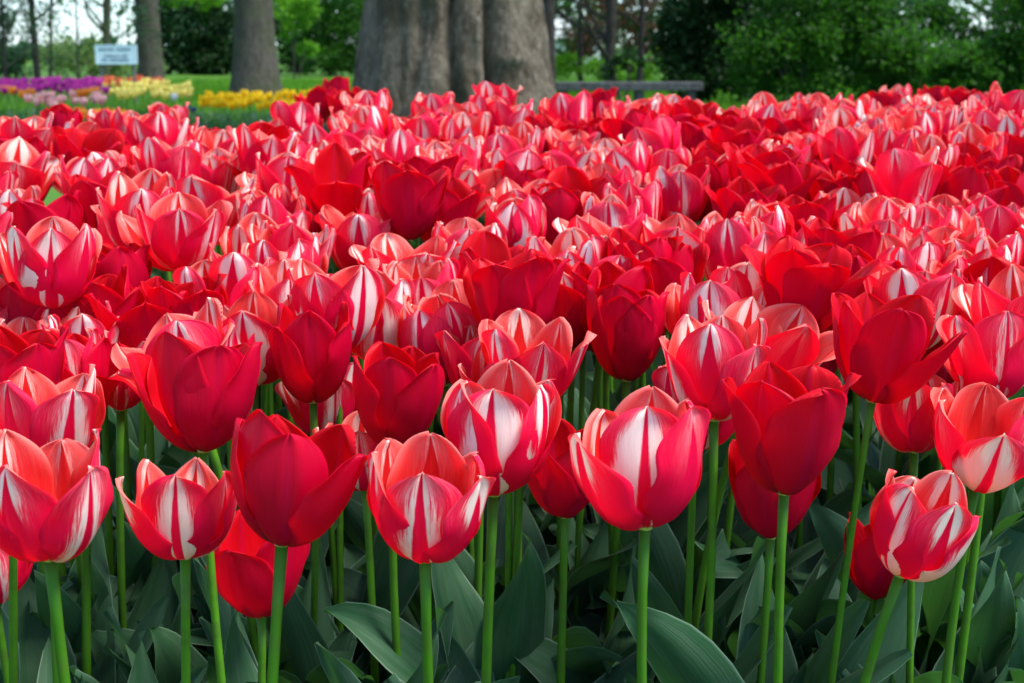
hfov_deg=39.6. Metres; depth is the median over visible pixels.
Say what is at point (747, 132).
red tulip
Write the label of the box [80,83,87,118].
purple tulip
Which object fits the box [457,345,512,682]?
striped tulip
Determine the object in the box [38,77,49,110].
purple tulip
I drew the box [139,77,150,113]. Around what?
lemon tulip
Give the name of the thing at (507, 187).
striped tulip
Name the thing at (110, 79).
coral tulip
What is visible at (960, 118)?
striped tulip
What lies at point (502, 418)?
striped tulip
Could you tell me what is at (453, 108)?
striped tulip
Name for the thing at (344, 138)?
striped tulip
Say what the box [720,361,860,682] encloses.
red tulip
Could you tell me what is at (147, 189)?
striped tulip
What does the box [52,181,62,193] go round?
striped tulip
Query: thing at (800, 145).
red tulip
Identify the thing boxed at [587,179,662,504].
striped tulip
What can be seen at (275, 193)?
striped tulip
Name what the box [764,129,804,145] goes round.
red tulip
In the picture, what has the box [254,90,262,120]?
yellow tulip
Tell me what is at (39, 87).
purple tulip
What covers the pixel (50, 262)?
striped tulip
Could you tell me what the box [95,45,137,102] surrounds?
notice sign
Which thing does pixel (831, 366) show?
red tulip
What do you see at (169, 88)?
lemon tulip
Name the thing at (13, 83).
purple tulip
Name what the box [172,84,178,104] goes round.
lemon tulip
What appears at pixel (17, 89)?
purple tulip
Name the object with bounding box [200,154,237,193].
striped tulip
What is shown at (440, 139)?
red tulip
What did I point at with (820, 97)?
striped tulip
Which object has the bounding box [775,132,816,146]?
striped tulip
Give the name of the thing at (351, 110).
striped tulip
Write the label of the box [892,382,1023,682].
striped tulip
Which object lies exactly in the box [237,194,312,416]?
striped tulip
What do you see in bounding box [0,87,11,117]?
purple tulip
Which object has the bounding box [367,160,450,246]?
red tulip
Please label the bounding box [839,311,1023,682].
striped tulip
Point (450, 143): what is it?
striped tulip
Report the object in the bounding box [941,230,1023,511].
striped tulip
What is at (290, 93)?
yellow tulip
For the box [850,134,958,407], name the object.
striped tulip
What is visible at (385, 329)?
striped tulip
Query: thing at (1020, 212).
striped tulip
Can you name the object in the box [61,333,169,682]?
red tulip
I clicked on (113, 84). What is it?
lemon tulip
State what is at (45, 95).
pink tulip
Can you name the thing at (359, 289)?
striped tulip
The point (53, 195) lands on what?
lawn
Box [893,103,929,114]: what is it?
striped tulip
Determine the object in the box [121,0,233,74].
holly shrub
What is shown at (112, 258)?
red tulip
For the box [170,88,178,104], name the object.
lemon tulip
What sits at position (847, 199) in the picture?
striped tulip
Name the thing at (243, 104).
yellow tulip
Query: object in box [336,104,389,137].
striped tulip
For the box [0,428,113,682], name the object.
striped tulip
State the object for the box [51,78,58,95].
purple tulip
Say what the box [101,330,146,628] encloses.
striped tulip
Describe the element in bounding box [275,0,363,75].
hedge shrub
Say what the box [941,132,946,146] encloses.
red tulip
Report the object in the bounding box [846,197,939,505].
striped tulip
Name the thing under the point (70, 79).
purple tulip
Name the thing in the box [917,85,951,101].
red tulip
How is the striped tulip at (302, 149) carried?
on the bed soil
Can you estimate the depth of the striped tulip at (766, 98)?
2.91 m
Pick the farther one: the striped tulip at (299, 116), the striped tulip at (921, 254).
the striped tulip at (299, 116)
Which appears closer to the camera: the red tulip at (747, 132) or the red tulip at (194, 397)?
the red tulip at (194, 397)
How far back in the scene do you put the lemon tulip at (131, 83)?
13.75 m
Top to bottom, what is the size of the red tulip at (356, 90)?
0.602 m
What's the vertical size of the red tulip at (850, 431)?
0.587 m
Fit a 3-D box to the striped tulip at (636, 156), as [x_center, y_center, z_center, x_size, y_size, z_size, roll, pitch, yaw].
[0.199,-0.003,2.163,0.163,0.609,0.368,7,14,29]
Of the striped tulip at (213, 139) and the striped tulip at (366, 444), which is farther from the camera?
the striped tulip at (213, 139)
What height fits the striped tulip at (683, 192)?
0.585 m
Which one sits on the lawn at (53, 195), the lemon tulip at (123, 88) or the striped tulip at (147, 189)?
the lemon tulip at (123, 88)
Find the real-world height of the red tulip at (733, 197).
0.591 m
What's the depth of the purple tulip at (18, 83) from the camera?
13.49 m
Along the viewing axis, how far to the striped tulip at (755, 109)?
2.76 m
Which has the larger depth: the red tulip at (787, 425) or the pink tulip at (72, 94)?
the pink tulip at (72, 94)
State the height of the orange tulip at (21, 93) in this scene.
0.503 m
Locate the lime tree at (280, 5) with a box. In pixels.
[158,0,289,16]
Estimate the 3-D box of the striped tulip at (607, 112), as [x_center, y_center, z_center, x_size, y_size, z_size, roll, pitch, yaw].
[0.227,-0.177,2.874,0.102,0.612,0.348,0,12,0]
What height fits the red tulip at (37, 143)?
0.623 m
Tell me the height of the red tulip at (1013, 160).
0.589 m
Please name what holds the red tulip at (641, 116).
on the bed soil
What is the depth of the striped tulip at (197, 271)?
1.40 m
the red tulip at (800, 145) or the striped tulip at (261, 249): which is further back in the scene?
the red tulip at (800, 145)
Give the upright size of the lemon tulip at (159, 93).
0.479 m
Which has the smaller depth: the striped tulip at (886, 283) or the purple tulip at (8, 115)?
the striped tulip at (886, 283)
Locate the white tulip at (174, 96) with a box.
[171,93,177,105]
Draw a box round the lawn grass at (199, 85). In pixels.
[0,75,1023,114]
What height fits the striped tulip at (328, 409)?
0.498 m
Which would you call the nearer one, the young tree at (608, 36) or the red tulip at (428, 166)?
the red tulip at (428, 166)
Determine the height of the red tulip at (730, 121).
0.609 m
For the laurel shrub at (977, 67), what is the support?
on the lawn at (53, 195)
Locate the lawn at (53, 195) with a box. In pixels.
[0,46,918,205]
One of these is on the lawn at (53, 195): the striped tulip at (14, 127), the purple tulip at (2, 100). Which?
the purple tulip at (2, 100)
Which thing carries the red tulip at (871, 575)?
on the bed soil
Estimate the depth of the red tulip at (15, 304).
1.33 m
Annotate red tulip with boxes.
[0,135,54,200]
[0,190,82,236]
[0,281,73,616]
[0,325,68,682]
[40,103,82,128]
[50,126,124,165]
[61,166,137,424]
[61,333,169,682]
[73,264,145,597]
[84,276,201,662]
[95,242,151,520]
[121,143,165,280]
[122,132,131,145]
[126,331,262,682]
[138,273,357,641]
[201,301,352,682]
[206,509,309,682]
[219,121,300,176]
[230,409,367,682]
[284,142,372,273]
[293,85,336,123]
[317,113,339,270]
[322,76,349,91]
[326,89,355,113]
[338,341,454,682]
[353,87,388,98]
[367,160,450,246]
[369,152,467,242]
[374,158,400,165]
[378,258,600,676]
[383,248,570,682]
[421,176,485,432]
[425,135,449,142]
[457,230,529,279]
[494,160,550,188]
[511,181,582,428]
[523,165,608,200]
[525,115,565,153]
[528,418,658,682]
[534,111,566,122]
[534,227,729,558]
[548,284,669,638]
[552,118,597,135]
[568,260,748,620]
[578,116,614,138]
[582,87,616,118]
[593,237,709,522]
[598,104,660,222]
[599,292,968,682]
[652,110,697,124]
[653,235,885,682]
[663,99,718,280]
[676,121,716,164]
[680,156,729,281]
[685,244,1016,638]
[691,140,742,163]
[693,114,748,128]
[701,117,766,148]
[703,176,785,218]
[714,109,746,122]
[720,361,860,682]
[722,142,801,181]
[728,439,821,682]
[734,149,823,198]
[739,117,766,127]
[756,193,836,232]
[762,116,813,136]
[764,129,770,138]
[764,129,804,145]
[796,138,820,160]
[796,324,837,562]
[797,158,852,429]
[797,218,924,501]
[804,163,860,201]
[828,152,876,174]
[836,166,874,449]
[844,158,1008,431]
[844,512,906,626]
[847,165,998,440]
[863,91,902,107]
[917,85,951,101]
[919,339,953,470]
[921,254,1023,625]
[941,87,980,110]
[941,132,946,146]
[946,141,991,166]
[950,153,1023,400]
[979,125,1008,134]
[981,166,1023,397]
[985,132,1023,171]
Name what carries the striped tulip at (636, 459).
on the bed soil
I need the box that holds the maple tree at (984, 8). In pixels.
[896,0,1021,68]
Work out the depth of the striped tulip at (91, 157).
1.97 m
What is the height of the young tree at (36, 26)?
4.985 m
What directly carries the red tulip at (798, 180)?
on the bed soil
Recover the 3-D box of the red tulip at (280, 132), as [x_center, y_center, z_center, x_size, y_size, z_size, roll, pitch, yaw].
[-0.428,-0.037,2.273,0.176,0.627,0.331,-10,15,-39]
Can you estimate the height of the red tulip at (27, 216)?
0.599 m
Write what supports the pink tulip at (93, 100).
on the lawn at (53, 195)
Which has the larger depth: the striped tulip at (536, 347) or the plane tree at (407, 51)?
the plane tree at (407, 51)
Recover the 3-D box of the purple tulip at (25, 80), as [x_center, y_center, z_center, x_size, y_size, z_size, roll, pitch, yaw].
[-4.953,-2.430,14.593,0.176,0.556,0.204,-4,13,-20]
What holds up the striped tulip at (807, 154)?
on the bed soil
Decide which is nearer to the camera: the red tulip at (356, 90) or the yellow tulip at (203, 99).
the red tulip at (356, 90)
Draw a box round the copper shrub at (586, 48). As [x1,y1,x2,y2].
[556,0,666,75]
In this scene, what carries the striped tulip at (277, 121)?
on the bed soil
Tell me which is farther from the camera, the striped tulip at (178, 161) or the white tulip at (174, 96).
the white tulip at (174, 96)
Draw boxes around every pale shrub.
[0,0,32,79]
[21,33,135,78]
[110,43,168,77]
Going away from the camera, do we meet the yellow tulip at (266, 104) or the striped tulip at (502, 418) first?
the striped tulip at (502, 418)
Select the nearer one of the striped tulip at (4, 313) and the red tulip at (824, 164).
the striped tulip at (4, 313)
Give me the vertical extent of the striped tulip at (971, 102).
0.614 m
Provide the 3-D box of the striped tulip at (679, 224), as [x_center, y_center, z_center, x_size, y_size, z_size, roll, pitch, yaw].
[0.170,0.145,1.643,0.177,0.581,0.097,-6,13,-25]
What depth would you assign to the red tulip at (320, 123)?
2.74 m
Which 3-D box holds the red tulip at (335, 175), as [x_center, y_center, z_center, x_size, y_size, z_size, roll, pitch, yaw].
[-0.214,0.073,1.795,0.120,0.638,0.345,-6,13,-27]
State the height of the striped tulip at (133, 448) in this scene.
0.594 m
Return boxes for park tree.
[135,0,164,84]
[228,0,283,100]
[542,0,555,89]
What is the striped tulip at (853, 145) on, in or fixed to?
on the bed soil
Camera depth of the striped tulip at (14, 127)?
2.27 m
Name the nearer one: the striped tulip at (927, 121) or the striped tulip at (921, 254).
the striped tulip at (921, 254)
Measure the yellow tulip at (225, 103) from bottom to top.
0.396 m
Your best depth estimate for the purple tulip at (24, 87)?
13.12 m
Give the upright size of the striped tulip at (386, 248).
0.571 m
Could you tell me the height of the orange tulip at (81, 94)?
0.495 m
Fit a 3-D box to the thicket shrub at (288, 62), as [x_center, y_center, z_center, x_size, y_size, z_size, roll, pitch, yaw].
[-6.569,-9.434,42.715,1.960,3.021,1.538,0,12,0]
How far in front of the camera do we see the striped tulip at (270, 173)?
1.91 m
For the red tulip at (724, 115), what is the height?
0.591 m
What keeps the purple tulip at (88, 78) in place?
on the lawn at (53, 195)
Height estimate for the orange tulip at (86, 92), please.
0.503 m
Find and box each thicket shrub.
[273,2,316,73]
[555,0,633,78]
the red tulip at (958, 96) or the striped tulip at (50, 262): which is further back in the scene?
the red tulip at (958, 96)
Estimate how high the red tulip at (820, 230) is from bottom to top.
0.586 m
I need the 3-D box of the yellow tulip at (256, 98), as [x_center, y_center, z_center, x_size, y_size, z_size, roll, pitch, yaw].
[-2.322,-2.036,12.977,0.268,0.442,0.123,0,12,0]
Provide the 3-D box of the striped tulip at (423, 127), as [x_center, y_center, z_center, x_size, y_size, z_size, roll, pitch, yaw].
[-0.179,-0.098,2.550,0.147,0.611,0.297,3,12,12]
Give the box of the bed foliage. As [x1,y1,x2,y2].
[0,107,329,155]
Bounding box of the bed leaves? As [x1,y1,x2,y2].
[0,213,1023,682]
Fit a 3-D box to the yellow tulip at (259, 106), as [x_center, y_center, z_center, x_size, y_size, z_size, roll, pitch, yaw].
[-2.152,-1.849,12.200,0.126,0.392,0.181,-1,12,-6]
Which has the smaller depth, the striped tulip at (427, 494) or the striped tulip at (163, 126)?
the striped tulip at (427, 494)
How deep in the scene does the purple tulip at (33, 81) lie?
14.01 m
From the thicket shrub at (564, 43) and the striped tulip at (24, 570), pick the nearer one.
the striped tulip at (24, 570)
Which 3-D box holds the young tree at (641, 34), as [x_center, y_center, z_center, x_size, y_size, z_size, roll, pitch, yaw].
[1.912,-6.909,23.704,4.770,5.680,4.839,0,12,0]
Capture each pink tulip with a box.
[24,94,32,116]
[33,98,40,115]
[35,93,41,116]
[40,91,50,107]
[42,97,52,108]
[49,101,57,105]
[57,94,66,103]
[69,90,76,109]
[70,97,77,106]
[79,97,87,121]
[89,94,96,108]
[92,91,100,110]
[95,94,106,108]
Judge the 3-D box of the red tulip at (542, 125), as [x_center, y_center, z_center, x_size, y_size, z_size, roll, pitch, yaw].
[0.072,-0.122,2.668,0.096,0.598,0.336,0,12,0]
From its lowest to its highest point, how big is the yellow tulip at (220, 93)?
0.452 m
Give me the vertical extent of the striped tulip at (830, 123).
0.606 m
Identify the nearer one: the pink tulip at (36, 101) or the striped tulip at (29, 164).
the striped tulip at (29, 164)
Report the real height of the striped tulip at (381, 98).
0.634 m
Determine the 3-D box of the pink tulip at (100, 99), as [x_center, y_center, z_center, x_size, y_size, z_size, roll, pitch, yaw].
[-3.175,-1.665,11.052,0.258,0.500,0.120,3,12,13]
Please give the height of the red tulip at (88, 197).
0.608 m
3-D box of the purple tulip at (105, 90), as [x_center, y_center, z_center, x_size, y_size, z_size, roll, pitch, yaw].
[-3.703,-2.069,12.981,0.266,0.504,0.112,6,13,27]
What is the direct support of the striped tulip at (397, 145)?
on the bed soil
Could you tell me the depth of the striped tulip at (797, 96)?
3.38 m
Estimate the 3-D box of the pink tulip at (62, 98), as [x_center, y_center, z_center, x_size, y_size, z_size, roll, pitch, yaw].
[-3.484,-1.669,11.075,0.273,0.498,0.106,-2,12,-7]
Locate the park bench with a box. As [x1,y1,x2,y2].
[555,82,702,100]
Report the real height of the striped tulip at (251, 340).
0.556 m
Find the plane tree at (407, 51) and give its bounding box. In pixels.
[352,0,555,117]
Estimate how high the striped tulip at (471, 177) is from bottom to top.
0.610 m
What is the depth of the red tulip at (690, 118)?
2.51 m
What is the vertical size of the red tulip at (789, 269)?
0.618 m
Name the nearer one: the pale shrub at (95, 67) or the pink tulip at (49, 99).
the pink tulip at (49, 99)
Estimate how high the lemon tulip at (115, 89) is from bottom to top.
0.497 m
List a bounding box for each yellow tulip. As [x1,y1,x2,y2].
[198,100,205,122]
[199,95,210,121]
[199,95,216,127]
[201,90,218,116]
[205,101,209,121]
[209,100,215,124]
[210,93,218,122]
[214,98,224,127]
[218,91,224,122]
[222,98,248,126]
[223,99,228,119]
[226,93,235,128]
[227,101,233,128]
[231,99,239,125]
[234,93,241,122]
[239,89,248,117]
[239,100,246,123]
[245,93,253,115]
[245,96,253,123]
[251,94,259,120]
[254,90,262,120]
[256,103,263,121]
[258,95,266,120]
[262,99,270,121]
[264,92,271,118]
[276,91,283,99]
[280,88,287,99]
[287,90,295,99]
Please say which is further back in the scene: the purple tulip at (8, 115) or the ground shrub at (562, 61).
the ground shrub at (562, 61)
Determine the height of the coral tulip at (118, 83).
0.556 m
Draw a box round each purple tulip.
[0,81,11,115]
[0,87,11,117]
[1,82,8,116]
[5,81,21,117]
[6,79,12,114]
[7,92,16,116]
[11,85,19,116]
[16,80,32,117]
[20,77,33,111]
[21,84,35,116]
[21,86,27,117]
[23,83,32,114]
[28,79,42,115]
[34,83,43,110]
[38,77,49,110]
[41,82,50,91]
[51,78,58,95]
[56,86,63,94]
[58,80,66,103]
[64,85,68,105]
[68,77,77,84]
[68,84,76,106]
[78,79,89,110]
[78,80,96,108]
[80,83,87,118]
[83,76,100,108]
[95,79,102,86]
[102,86,109,108]
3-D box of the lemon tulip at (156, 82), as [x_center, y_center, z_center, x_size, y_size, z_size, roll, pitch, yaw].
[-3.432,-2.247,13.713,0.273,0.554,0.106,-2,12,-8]
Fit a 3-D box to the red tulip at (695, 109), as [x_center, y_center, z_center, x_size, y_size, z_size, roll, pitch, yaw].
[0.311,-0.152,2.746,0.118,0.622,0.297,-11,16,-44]
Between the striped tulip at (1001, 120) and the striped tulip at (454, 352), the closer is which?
the striped tulip at (454, 352)
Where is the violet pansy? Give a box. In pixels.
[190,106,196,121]
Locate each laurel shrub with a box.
[639,0,768,102]
[715,0,860,101]
[718,0,960,101]
[806,0,958,99]
[899,0,1023,76]
[912,0,1023,93]
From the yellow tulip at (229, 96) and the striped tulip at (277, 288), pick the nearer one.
the striped tulip at (277, 288)
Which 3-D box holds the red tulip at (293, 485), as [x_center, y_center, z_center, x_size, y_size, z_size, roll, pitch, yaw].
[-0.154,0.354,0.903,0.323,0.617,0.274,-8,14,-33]
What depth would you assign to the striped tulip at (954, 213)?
1.64 m
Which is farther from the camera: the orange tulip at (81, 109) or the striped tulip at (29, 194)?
the orange tulip at (81, 109)
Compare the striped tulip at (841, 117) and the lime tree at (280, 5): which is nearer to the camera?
the striped tulip at (841, 117)
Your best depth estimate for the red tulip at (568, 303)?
1.37 m
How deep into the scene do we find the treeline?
75.50 m
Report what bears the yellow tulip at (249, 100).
on the lawn at (53, 195)
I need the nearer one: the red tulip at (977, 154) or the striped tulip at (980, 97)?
the red tulip at (977, 154)
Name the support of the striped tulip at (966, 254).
on the bed soil
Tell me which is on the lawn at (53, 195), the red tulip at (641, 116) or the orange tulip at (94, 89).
the orange tulip at (94, 89)
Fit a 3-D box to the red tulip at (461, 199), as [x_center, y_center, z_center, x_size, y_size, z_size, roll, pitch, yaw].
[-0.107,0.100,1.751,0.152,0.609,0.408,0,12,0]
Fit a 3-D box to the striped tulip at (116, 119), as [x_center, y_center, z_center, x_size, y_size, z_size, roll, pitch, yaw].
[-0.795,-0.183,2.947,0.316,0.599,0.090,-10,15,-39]
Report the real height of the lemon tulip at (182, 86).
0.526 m
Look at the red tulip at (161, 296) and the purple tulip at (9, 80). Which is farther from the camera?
the purple tulip at (9, 80)
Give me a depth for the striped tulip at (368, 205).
1.73 m
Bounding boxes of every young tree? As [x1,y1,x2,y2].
[0,0,127,99]
[4,0,83,76]
[5,0,204,78]
[11,0,61,93]
[49,0,111,99]
[275,0,323,79]
[555,0,616,95]
[555,0,662,91]
[567,0,703,81]
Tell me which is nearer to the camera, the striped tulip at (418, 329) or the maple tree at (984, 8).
the striped tulip at (418, 329)
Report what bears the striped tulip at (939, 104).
on the bed soil
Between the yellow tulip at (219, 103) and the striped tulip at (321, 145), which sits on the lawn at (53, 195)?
the yellow tulip at (219, 103)
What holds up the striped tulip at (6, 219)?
on the bed soil
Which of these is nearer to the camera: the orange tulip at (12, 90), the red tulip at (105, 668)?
the red tulip at (105, 668)
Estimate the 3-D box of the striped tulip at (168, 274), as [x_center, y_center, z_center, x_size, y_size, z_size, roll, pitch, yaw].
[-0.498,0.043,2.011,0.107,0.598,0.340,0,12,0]
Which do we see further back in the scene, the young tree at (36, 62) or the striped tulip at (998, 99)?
the young tree at (36, 62)
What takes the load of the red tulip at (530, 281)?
on the bed soil
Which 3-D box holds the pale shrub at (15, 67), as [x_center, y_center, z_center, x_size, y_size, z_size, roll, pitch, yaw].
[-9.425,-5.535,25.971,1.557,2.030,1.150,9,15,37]
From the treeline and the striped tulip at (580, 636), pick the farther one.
the treeline
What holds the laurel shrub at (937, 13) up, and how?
on the lawn at (53, 195)
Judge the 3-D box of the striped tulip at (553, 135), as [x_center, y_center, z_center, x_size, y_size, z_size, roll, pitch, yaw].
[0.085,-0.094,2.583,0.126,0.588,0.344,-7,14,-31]
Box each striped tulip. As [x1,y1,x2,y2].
[0,112,54,151]
[0,137,59,199]
[0,171,18,191]
[0,185,44,214]
[0,211,12,274]
[0,216,205,651]
[0,277,7,606]
[0,314,97,646]
[0,364,105,682]
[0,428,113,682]
[0,548,32,682]
[36,301,214,661]
[46,328,100,682]
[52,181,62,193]
[53,150,126,187]
[58,155,120,194]
[61,289,301,682]
[64,118,101,133]
[87,108,131,128]
[91,205,145,498]
[96,168,176,500]
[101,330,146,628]
[107,297,352,662]
[110,107,145,133]
[113,260,259,494]
[115,192,232,456]
[115,457,236,682]
[123,108,189,147]
[126,243,287,609]
[129,165,201,281]
[131,137,203,282]
[148,102,189,120]
[152,111,198,274]
[163,172,257,456]
[190,126,235,154]
[190,258,419,675]
[193,311,292,673]
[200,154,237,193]
[203,147,240,255]
[219,212,296,415]
[226,117,290,131]
[229,123,298,409]
[235,152,304,194]
[236,183,310,436]
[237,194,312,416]
[241,224,327,580]
[246,220,336,424]
[246,258,336,604]
[266,183,321,233]
[270,100,320,133]
[274,362,363,635]
[284,148,391,406]
[289,123,339,146]
[295,139,312,158]
[295,140,365,269]
[302,270,501,658]
[312,204,391,369]
[312,411,449,682]
[324,308,596,682]
[327,104,362,131]
[327,113,394,133]
[333,126,386,148]
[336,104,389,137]
[340,88,391,115]
[348,232,460,271]
[355,188,377,214]
[359,135,380,159]
[366,431,495,682]
[373,129,437,162]
[382,256,459,305]
[389,106,439,132]
[390,115,444,248]
[395,113,413,119]
[397,293,476,627]
[406,129,456,148]
[406,278,604,647]
[411,92,454,116]
[412,94,511,249]
[414,134,480,172]
[430,102,484,119]
[431,217,506,259]
[433,149,504,219]
[434,325,582,638]
[440,112,495,139]
[440,359,561,682]
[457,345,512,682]
[471,81,522,105]
[476,133,538,173]
[483,143,533,170]
[485,95,534,134]
[485,194,546,247]
[486,148,549,170]
[490,177,551,204]
[495,121,546,154]
[523,234,641,628]
[526,227,607,530]
[529,145,601,169]
[538,91,592,125]
[546,127,606,149]
[551,257,618,680]
[552,213,646,572]
[554,138,594,157]
[568,385,710,682]
[574,138,634,154]
[576,161,641,190]
[581,192,642,392]
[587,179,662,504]
[588,139,651,187]
[592,95,630,118]
[599,297,864,651]
[604,100,628,117]
[609,97,663,119]
[618,115,680,154]
[640,213,708,453]
[645,164,710,222]
[648,93,690,114]
[652,146,691,170]
[652,364,791,679]
[659,314,770,639]
[665,270,915,653]
[672,99,717,123]
[699,211,773,279]
[710,262,772,651]
[716,153,729,183]
[717,106,739,114]
[731,203,793,246]
[740,99,794,121]
[741,199,864,482]
[744,92,795,114]
[760,139,814,162]
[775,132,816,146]
[790,93,827,102]
[792,264,1010,641]
[793,100,825,133]
[801,92,841,105]
[814,108,871,128]
[814,118,835,134]
[814,188,879,379]
[815,375,963,682]
[816,121,883,174]
[822,94,869,121]
[838,195,916,493]
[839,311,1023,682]
[844,194,1023,504]
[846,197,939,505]
[848,94,880,111]
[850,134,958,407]
[851,111,894,129]
[857,146,942,499]
[858,123,922,157]
[860,469,980,682]
[869,106,898,117]
[876,233,954,477]
[879,84,911,103]
[883,107,944,138]
[886,202,970,232]
[890,247,1011,627]
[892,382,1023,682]
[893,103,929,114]
[898,216,988,263]
[900,104,958,134]
[905,93,962,109]
[920,97,952,107]
[929,244,1015,555]
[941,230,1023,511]
[947,122,1007,159]
[950,205,1021,242]
[952,264,1023,669]
[956,110,991,126]
[961,95,985,111]
[962,90,988,100]
[962,190,1023,213]
[964,107,1020,135]
[973,237,1023,532]
[987,81,1023,119]
[1010,114,1023,136]
[1017,208,1023,232]
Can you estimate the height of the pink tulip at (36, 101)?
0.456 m
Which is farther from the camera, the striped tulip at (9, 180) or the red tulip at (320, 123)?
the red tulip at (320, 123)
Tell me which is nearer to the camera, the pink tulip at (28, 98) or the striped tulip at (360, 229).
the striped tulip at (360, 229)
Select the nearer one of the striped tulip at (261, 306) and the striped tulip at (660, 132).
the striped tulip at (261, 306)
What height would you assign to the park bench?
0.495 m
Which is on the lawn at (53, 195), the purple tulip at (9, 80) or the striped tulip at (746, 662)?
the purple tulip at (9, 80)
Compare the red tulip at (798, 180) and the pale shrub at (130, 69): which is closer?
the red tulip at (798, 180)
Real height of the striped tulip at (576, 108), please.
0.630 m
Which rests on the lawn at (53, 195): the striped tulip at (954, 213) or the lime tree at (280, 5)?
the lime tree at (280, 5)
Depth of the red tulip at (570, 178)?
1.94 m
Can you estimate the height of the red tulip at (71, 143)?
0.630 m
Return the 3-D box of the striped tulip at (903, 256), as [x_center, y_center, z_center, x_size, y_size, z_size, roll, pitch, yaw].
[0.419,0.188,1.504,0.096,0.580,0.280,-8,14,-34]
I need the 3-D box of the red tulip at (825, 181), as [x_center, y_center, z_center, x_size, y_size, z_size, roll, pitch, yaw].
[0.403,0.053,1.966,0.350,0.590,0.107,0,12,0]
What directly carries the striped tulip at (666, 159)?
on the bed soil
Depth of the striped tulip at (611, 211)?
1.72 m
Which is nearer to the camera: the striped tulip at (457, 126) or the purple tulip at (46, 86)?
the striped tulip at (457, 126)
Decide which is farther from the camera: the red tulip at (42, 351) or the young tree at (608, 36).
the young tree at (608, 36)
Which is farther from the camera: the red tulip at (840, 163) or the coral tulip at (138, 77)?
the coral tulip at (138, 77)
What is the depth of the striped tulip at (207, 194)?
1.79 m
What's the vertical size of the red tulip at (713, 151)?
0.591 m
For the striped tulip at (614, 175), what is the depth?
1.99 m
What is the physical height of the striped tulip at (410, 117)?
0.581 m
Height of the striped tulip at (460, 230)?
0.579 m
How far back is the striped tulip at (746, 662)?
1.18 m
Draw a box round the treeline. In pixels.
[9,0,1020,63]
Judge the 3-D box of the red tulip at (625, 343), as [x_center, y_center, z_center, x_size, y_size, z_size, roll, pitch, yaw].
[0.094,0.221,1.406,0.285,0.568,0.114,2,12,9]
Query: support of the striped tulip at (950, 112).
on the bed soil
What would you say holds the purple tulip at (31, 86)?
on the lawn at (53, 195)
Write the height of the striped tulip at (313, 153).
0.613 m
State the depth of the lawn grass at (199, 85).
23.05 m
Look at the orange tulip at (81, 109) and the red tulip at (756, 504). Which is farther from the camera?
the orange tulip at (81, 109)
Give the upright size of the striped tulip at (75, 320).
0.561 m
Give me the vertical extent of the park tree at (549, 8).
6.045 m
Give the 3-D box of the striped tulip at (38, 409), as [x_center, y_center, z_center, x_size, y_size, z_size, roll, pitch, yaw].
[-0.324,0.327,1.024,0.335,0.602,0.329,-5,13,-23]
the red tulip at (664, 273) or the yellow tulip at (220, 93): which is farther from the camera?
the yellow tulip at (220, 93)
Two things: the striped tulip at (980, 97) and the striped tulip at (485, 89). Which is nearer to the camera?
the striped tulip at (485, 89)
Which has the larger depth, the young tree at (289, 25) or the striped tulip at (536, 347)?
the young tree at (289, 25)
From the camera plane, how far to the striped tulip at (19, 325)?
1.32 m
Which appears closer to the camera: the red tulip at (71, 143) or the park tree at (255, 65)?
the red tulip at (71, 143)
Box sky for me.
[0,0,1019,45]
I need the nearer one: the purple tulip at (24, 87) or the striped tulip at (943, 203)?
the striped tulip at (943, 203)
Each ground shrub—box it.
[555,48,667,81]
[590,45,647,100]
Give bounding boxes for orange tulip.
[7,86,16,115]
[18,89,26,118]
[26,87,35,116]
[70,88,79,109]
[73,107,84,114]
[77,89,86,120]
[81,88,90,121]
[90,86,99,107]
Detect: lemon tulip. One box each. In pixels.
[108,88,112,108]
[111,81,117,108]
[113,86,119,106]
[116,91,122,109]
[118,86,125,109]
[120,80,128,110]
[122,89,130,110]
[128,81,132,109]
[131,89,138,111]
[133,81,141,115]
[137,86,145,113]
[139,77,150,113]
[142,79,160,114]
[142,82,149,114]
[146,84,156,113]
[151,91,157,102]
[154,88,162,102]
[161,85,167,103]
[161,91,169,104]
[162,79,170,104]
[166,86,171,107]
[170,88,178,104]
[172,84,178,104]
[177,88,186,105]
[179,83,196,115]
[183,80,199,119]
[185,92,194,120]
[186,86,193,118]
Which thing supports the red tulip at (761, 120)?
on the bed soil
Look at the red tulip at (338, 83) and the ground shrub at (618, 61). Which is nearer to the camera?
the red tulip at (338, 83)
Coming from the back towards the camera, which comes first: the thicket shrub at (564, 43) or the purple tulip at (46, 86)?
the thicket shrub at (564, 43)
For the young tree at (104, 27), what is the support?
on the lawn at (53, 195)
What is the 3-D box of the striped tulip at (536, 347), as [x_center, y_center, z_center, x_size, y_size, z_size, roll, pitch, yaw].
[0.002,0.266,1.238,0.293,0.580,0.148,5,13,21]
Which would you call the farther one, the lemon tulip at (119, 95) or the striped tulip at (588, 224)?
the lemon tulip at (119, 95)
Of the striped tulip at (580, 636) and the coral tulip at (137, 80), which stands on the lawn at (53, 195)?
the coral tulip at (137, 80)
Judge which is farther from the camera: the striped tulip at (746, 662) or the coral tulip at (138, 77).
the coral tulip at (138, 77)
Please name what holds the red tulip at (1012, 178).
on the bed soil
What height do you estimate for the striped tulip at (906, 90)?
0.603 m
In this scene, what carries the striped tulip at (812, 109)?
on the bed soil
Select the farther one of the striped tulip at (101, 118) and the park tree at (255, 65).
the park tree at (255, 65)
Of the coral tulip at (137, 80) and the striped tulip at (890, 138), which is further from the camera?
the coral tulip at (137, 80)
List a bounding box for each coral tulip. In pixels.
[105,76,114,109]
[116,79,134,110]
[135,75,142,112]
[136,79,142,114]
[145,77,152,105]
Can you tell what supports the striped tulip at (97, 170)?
on the bed soil

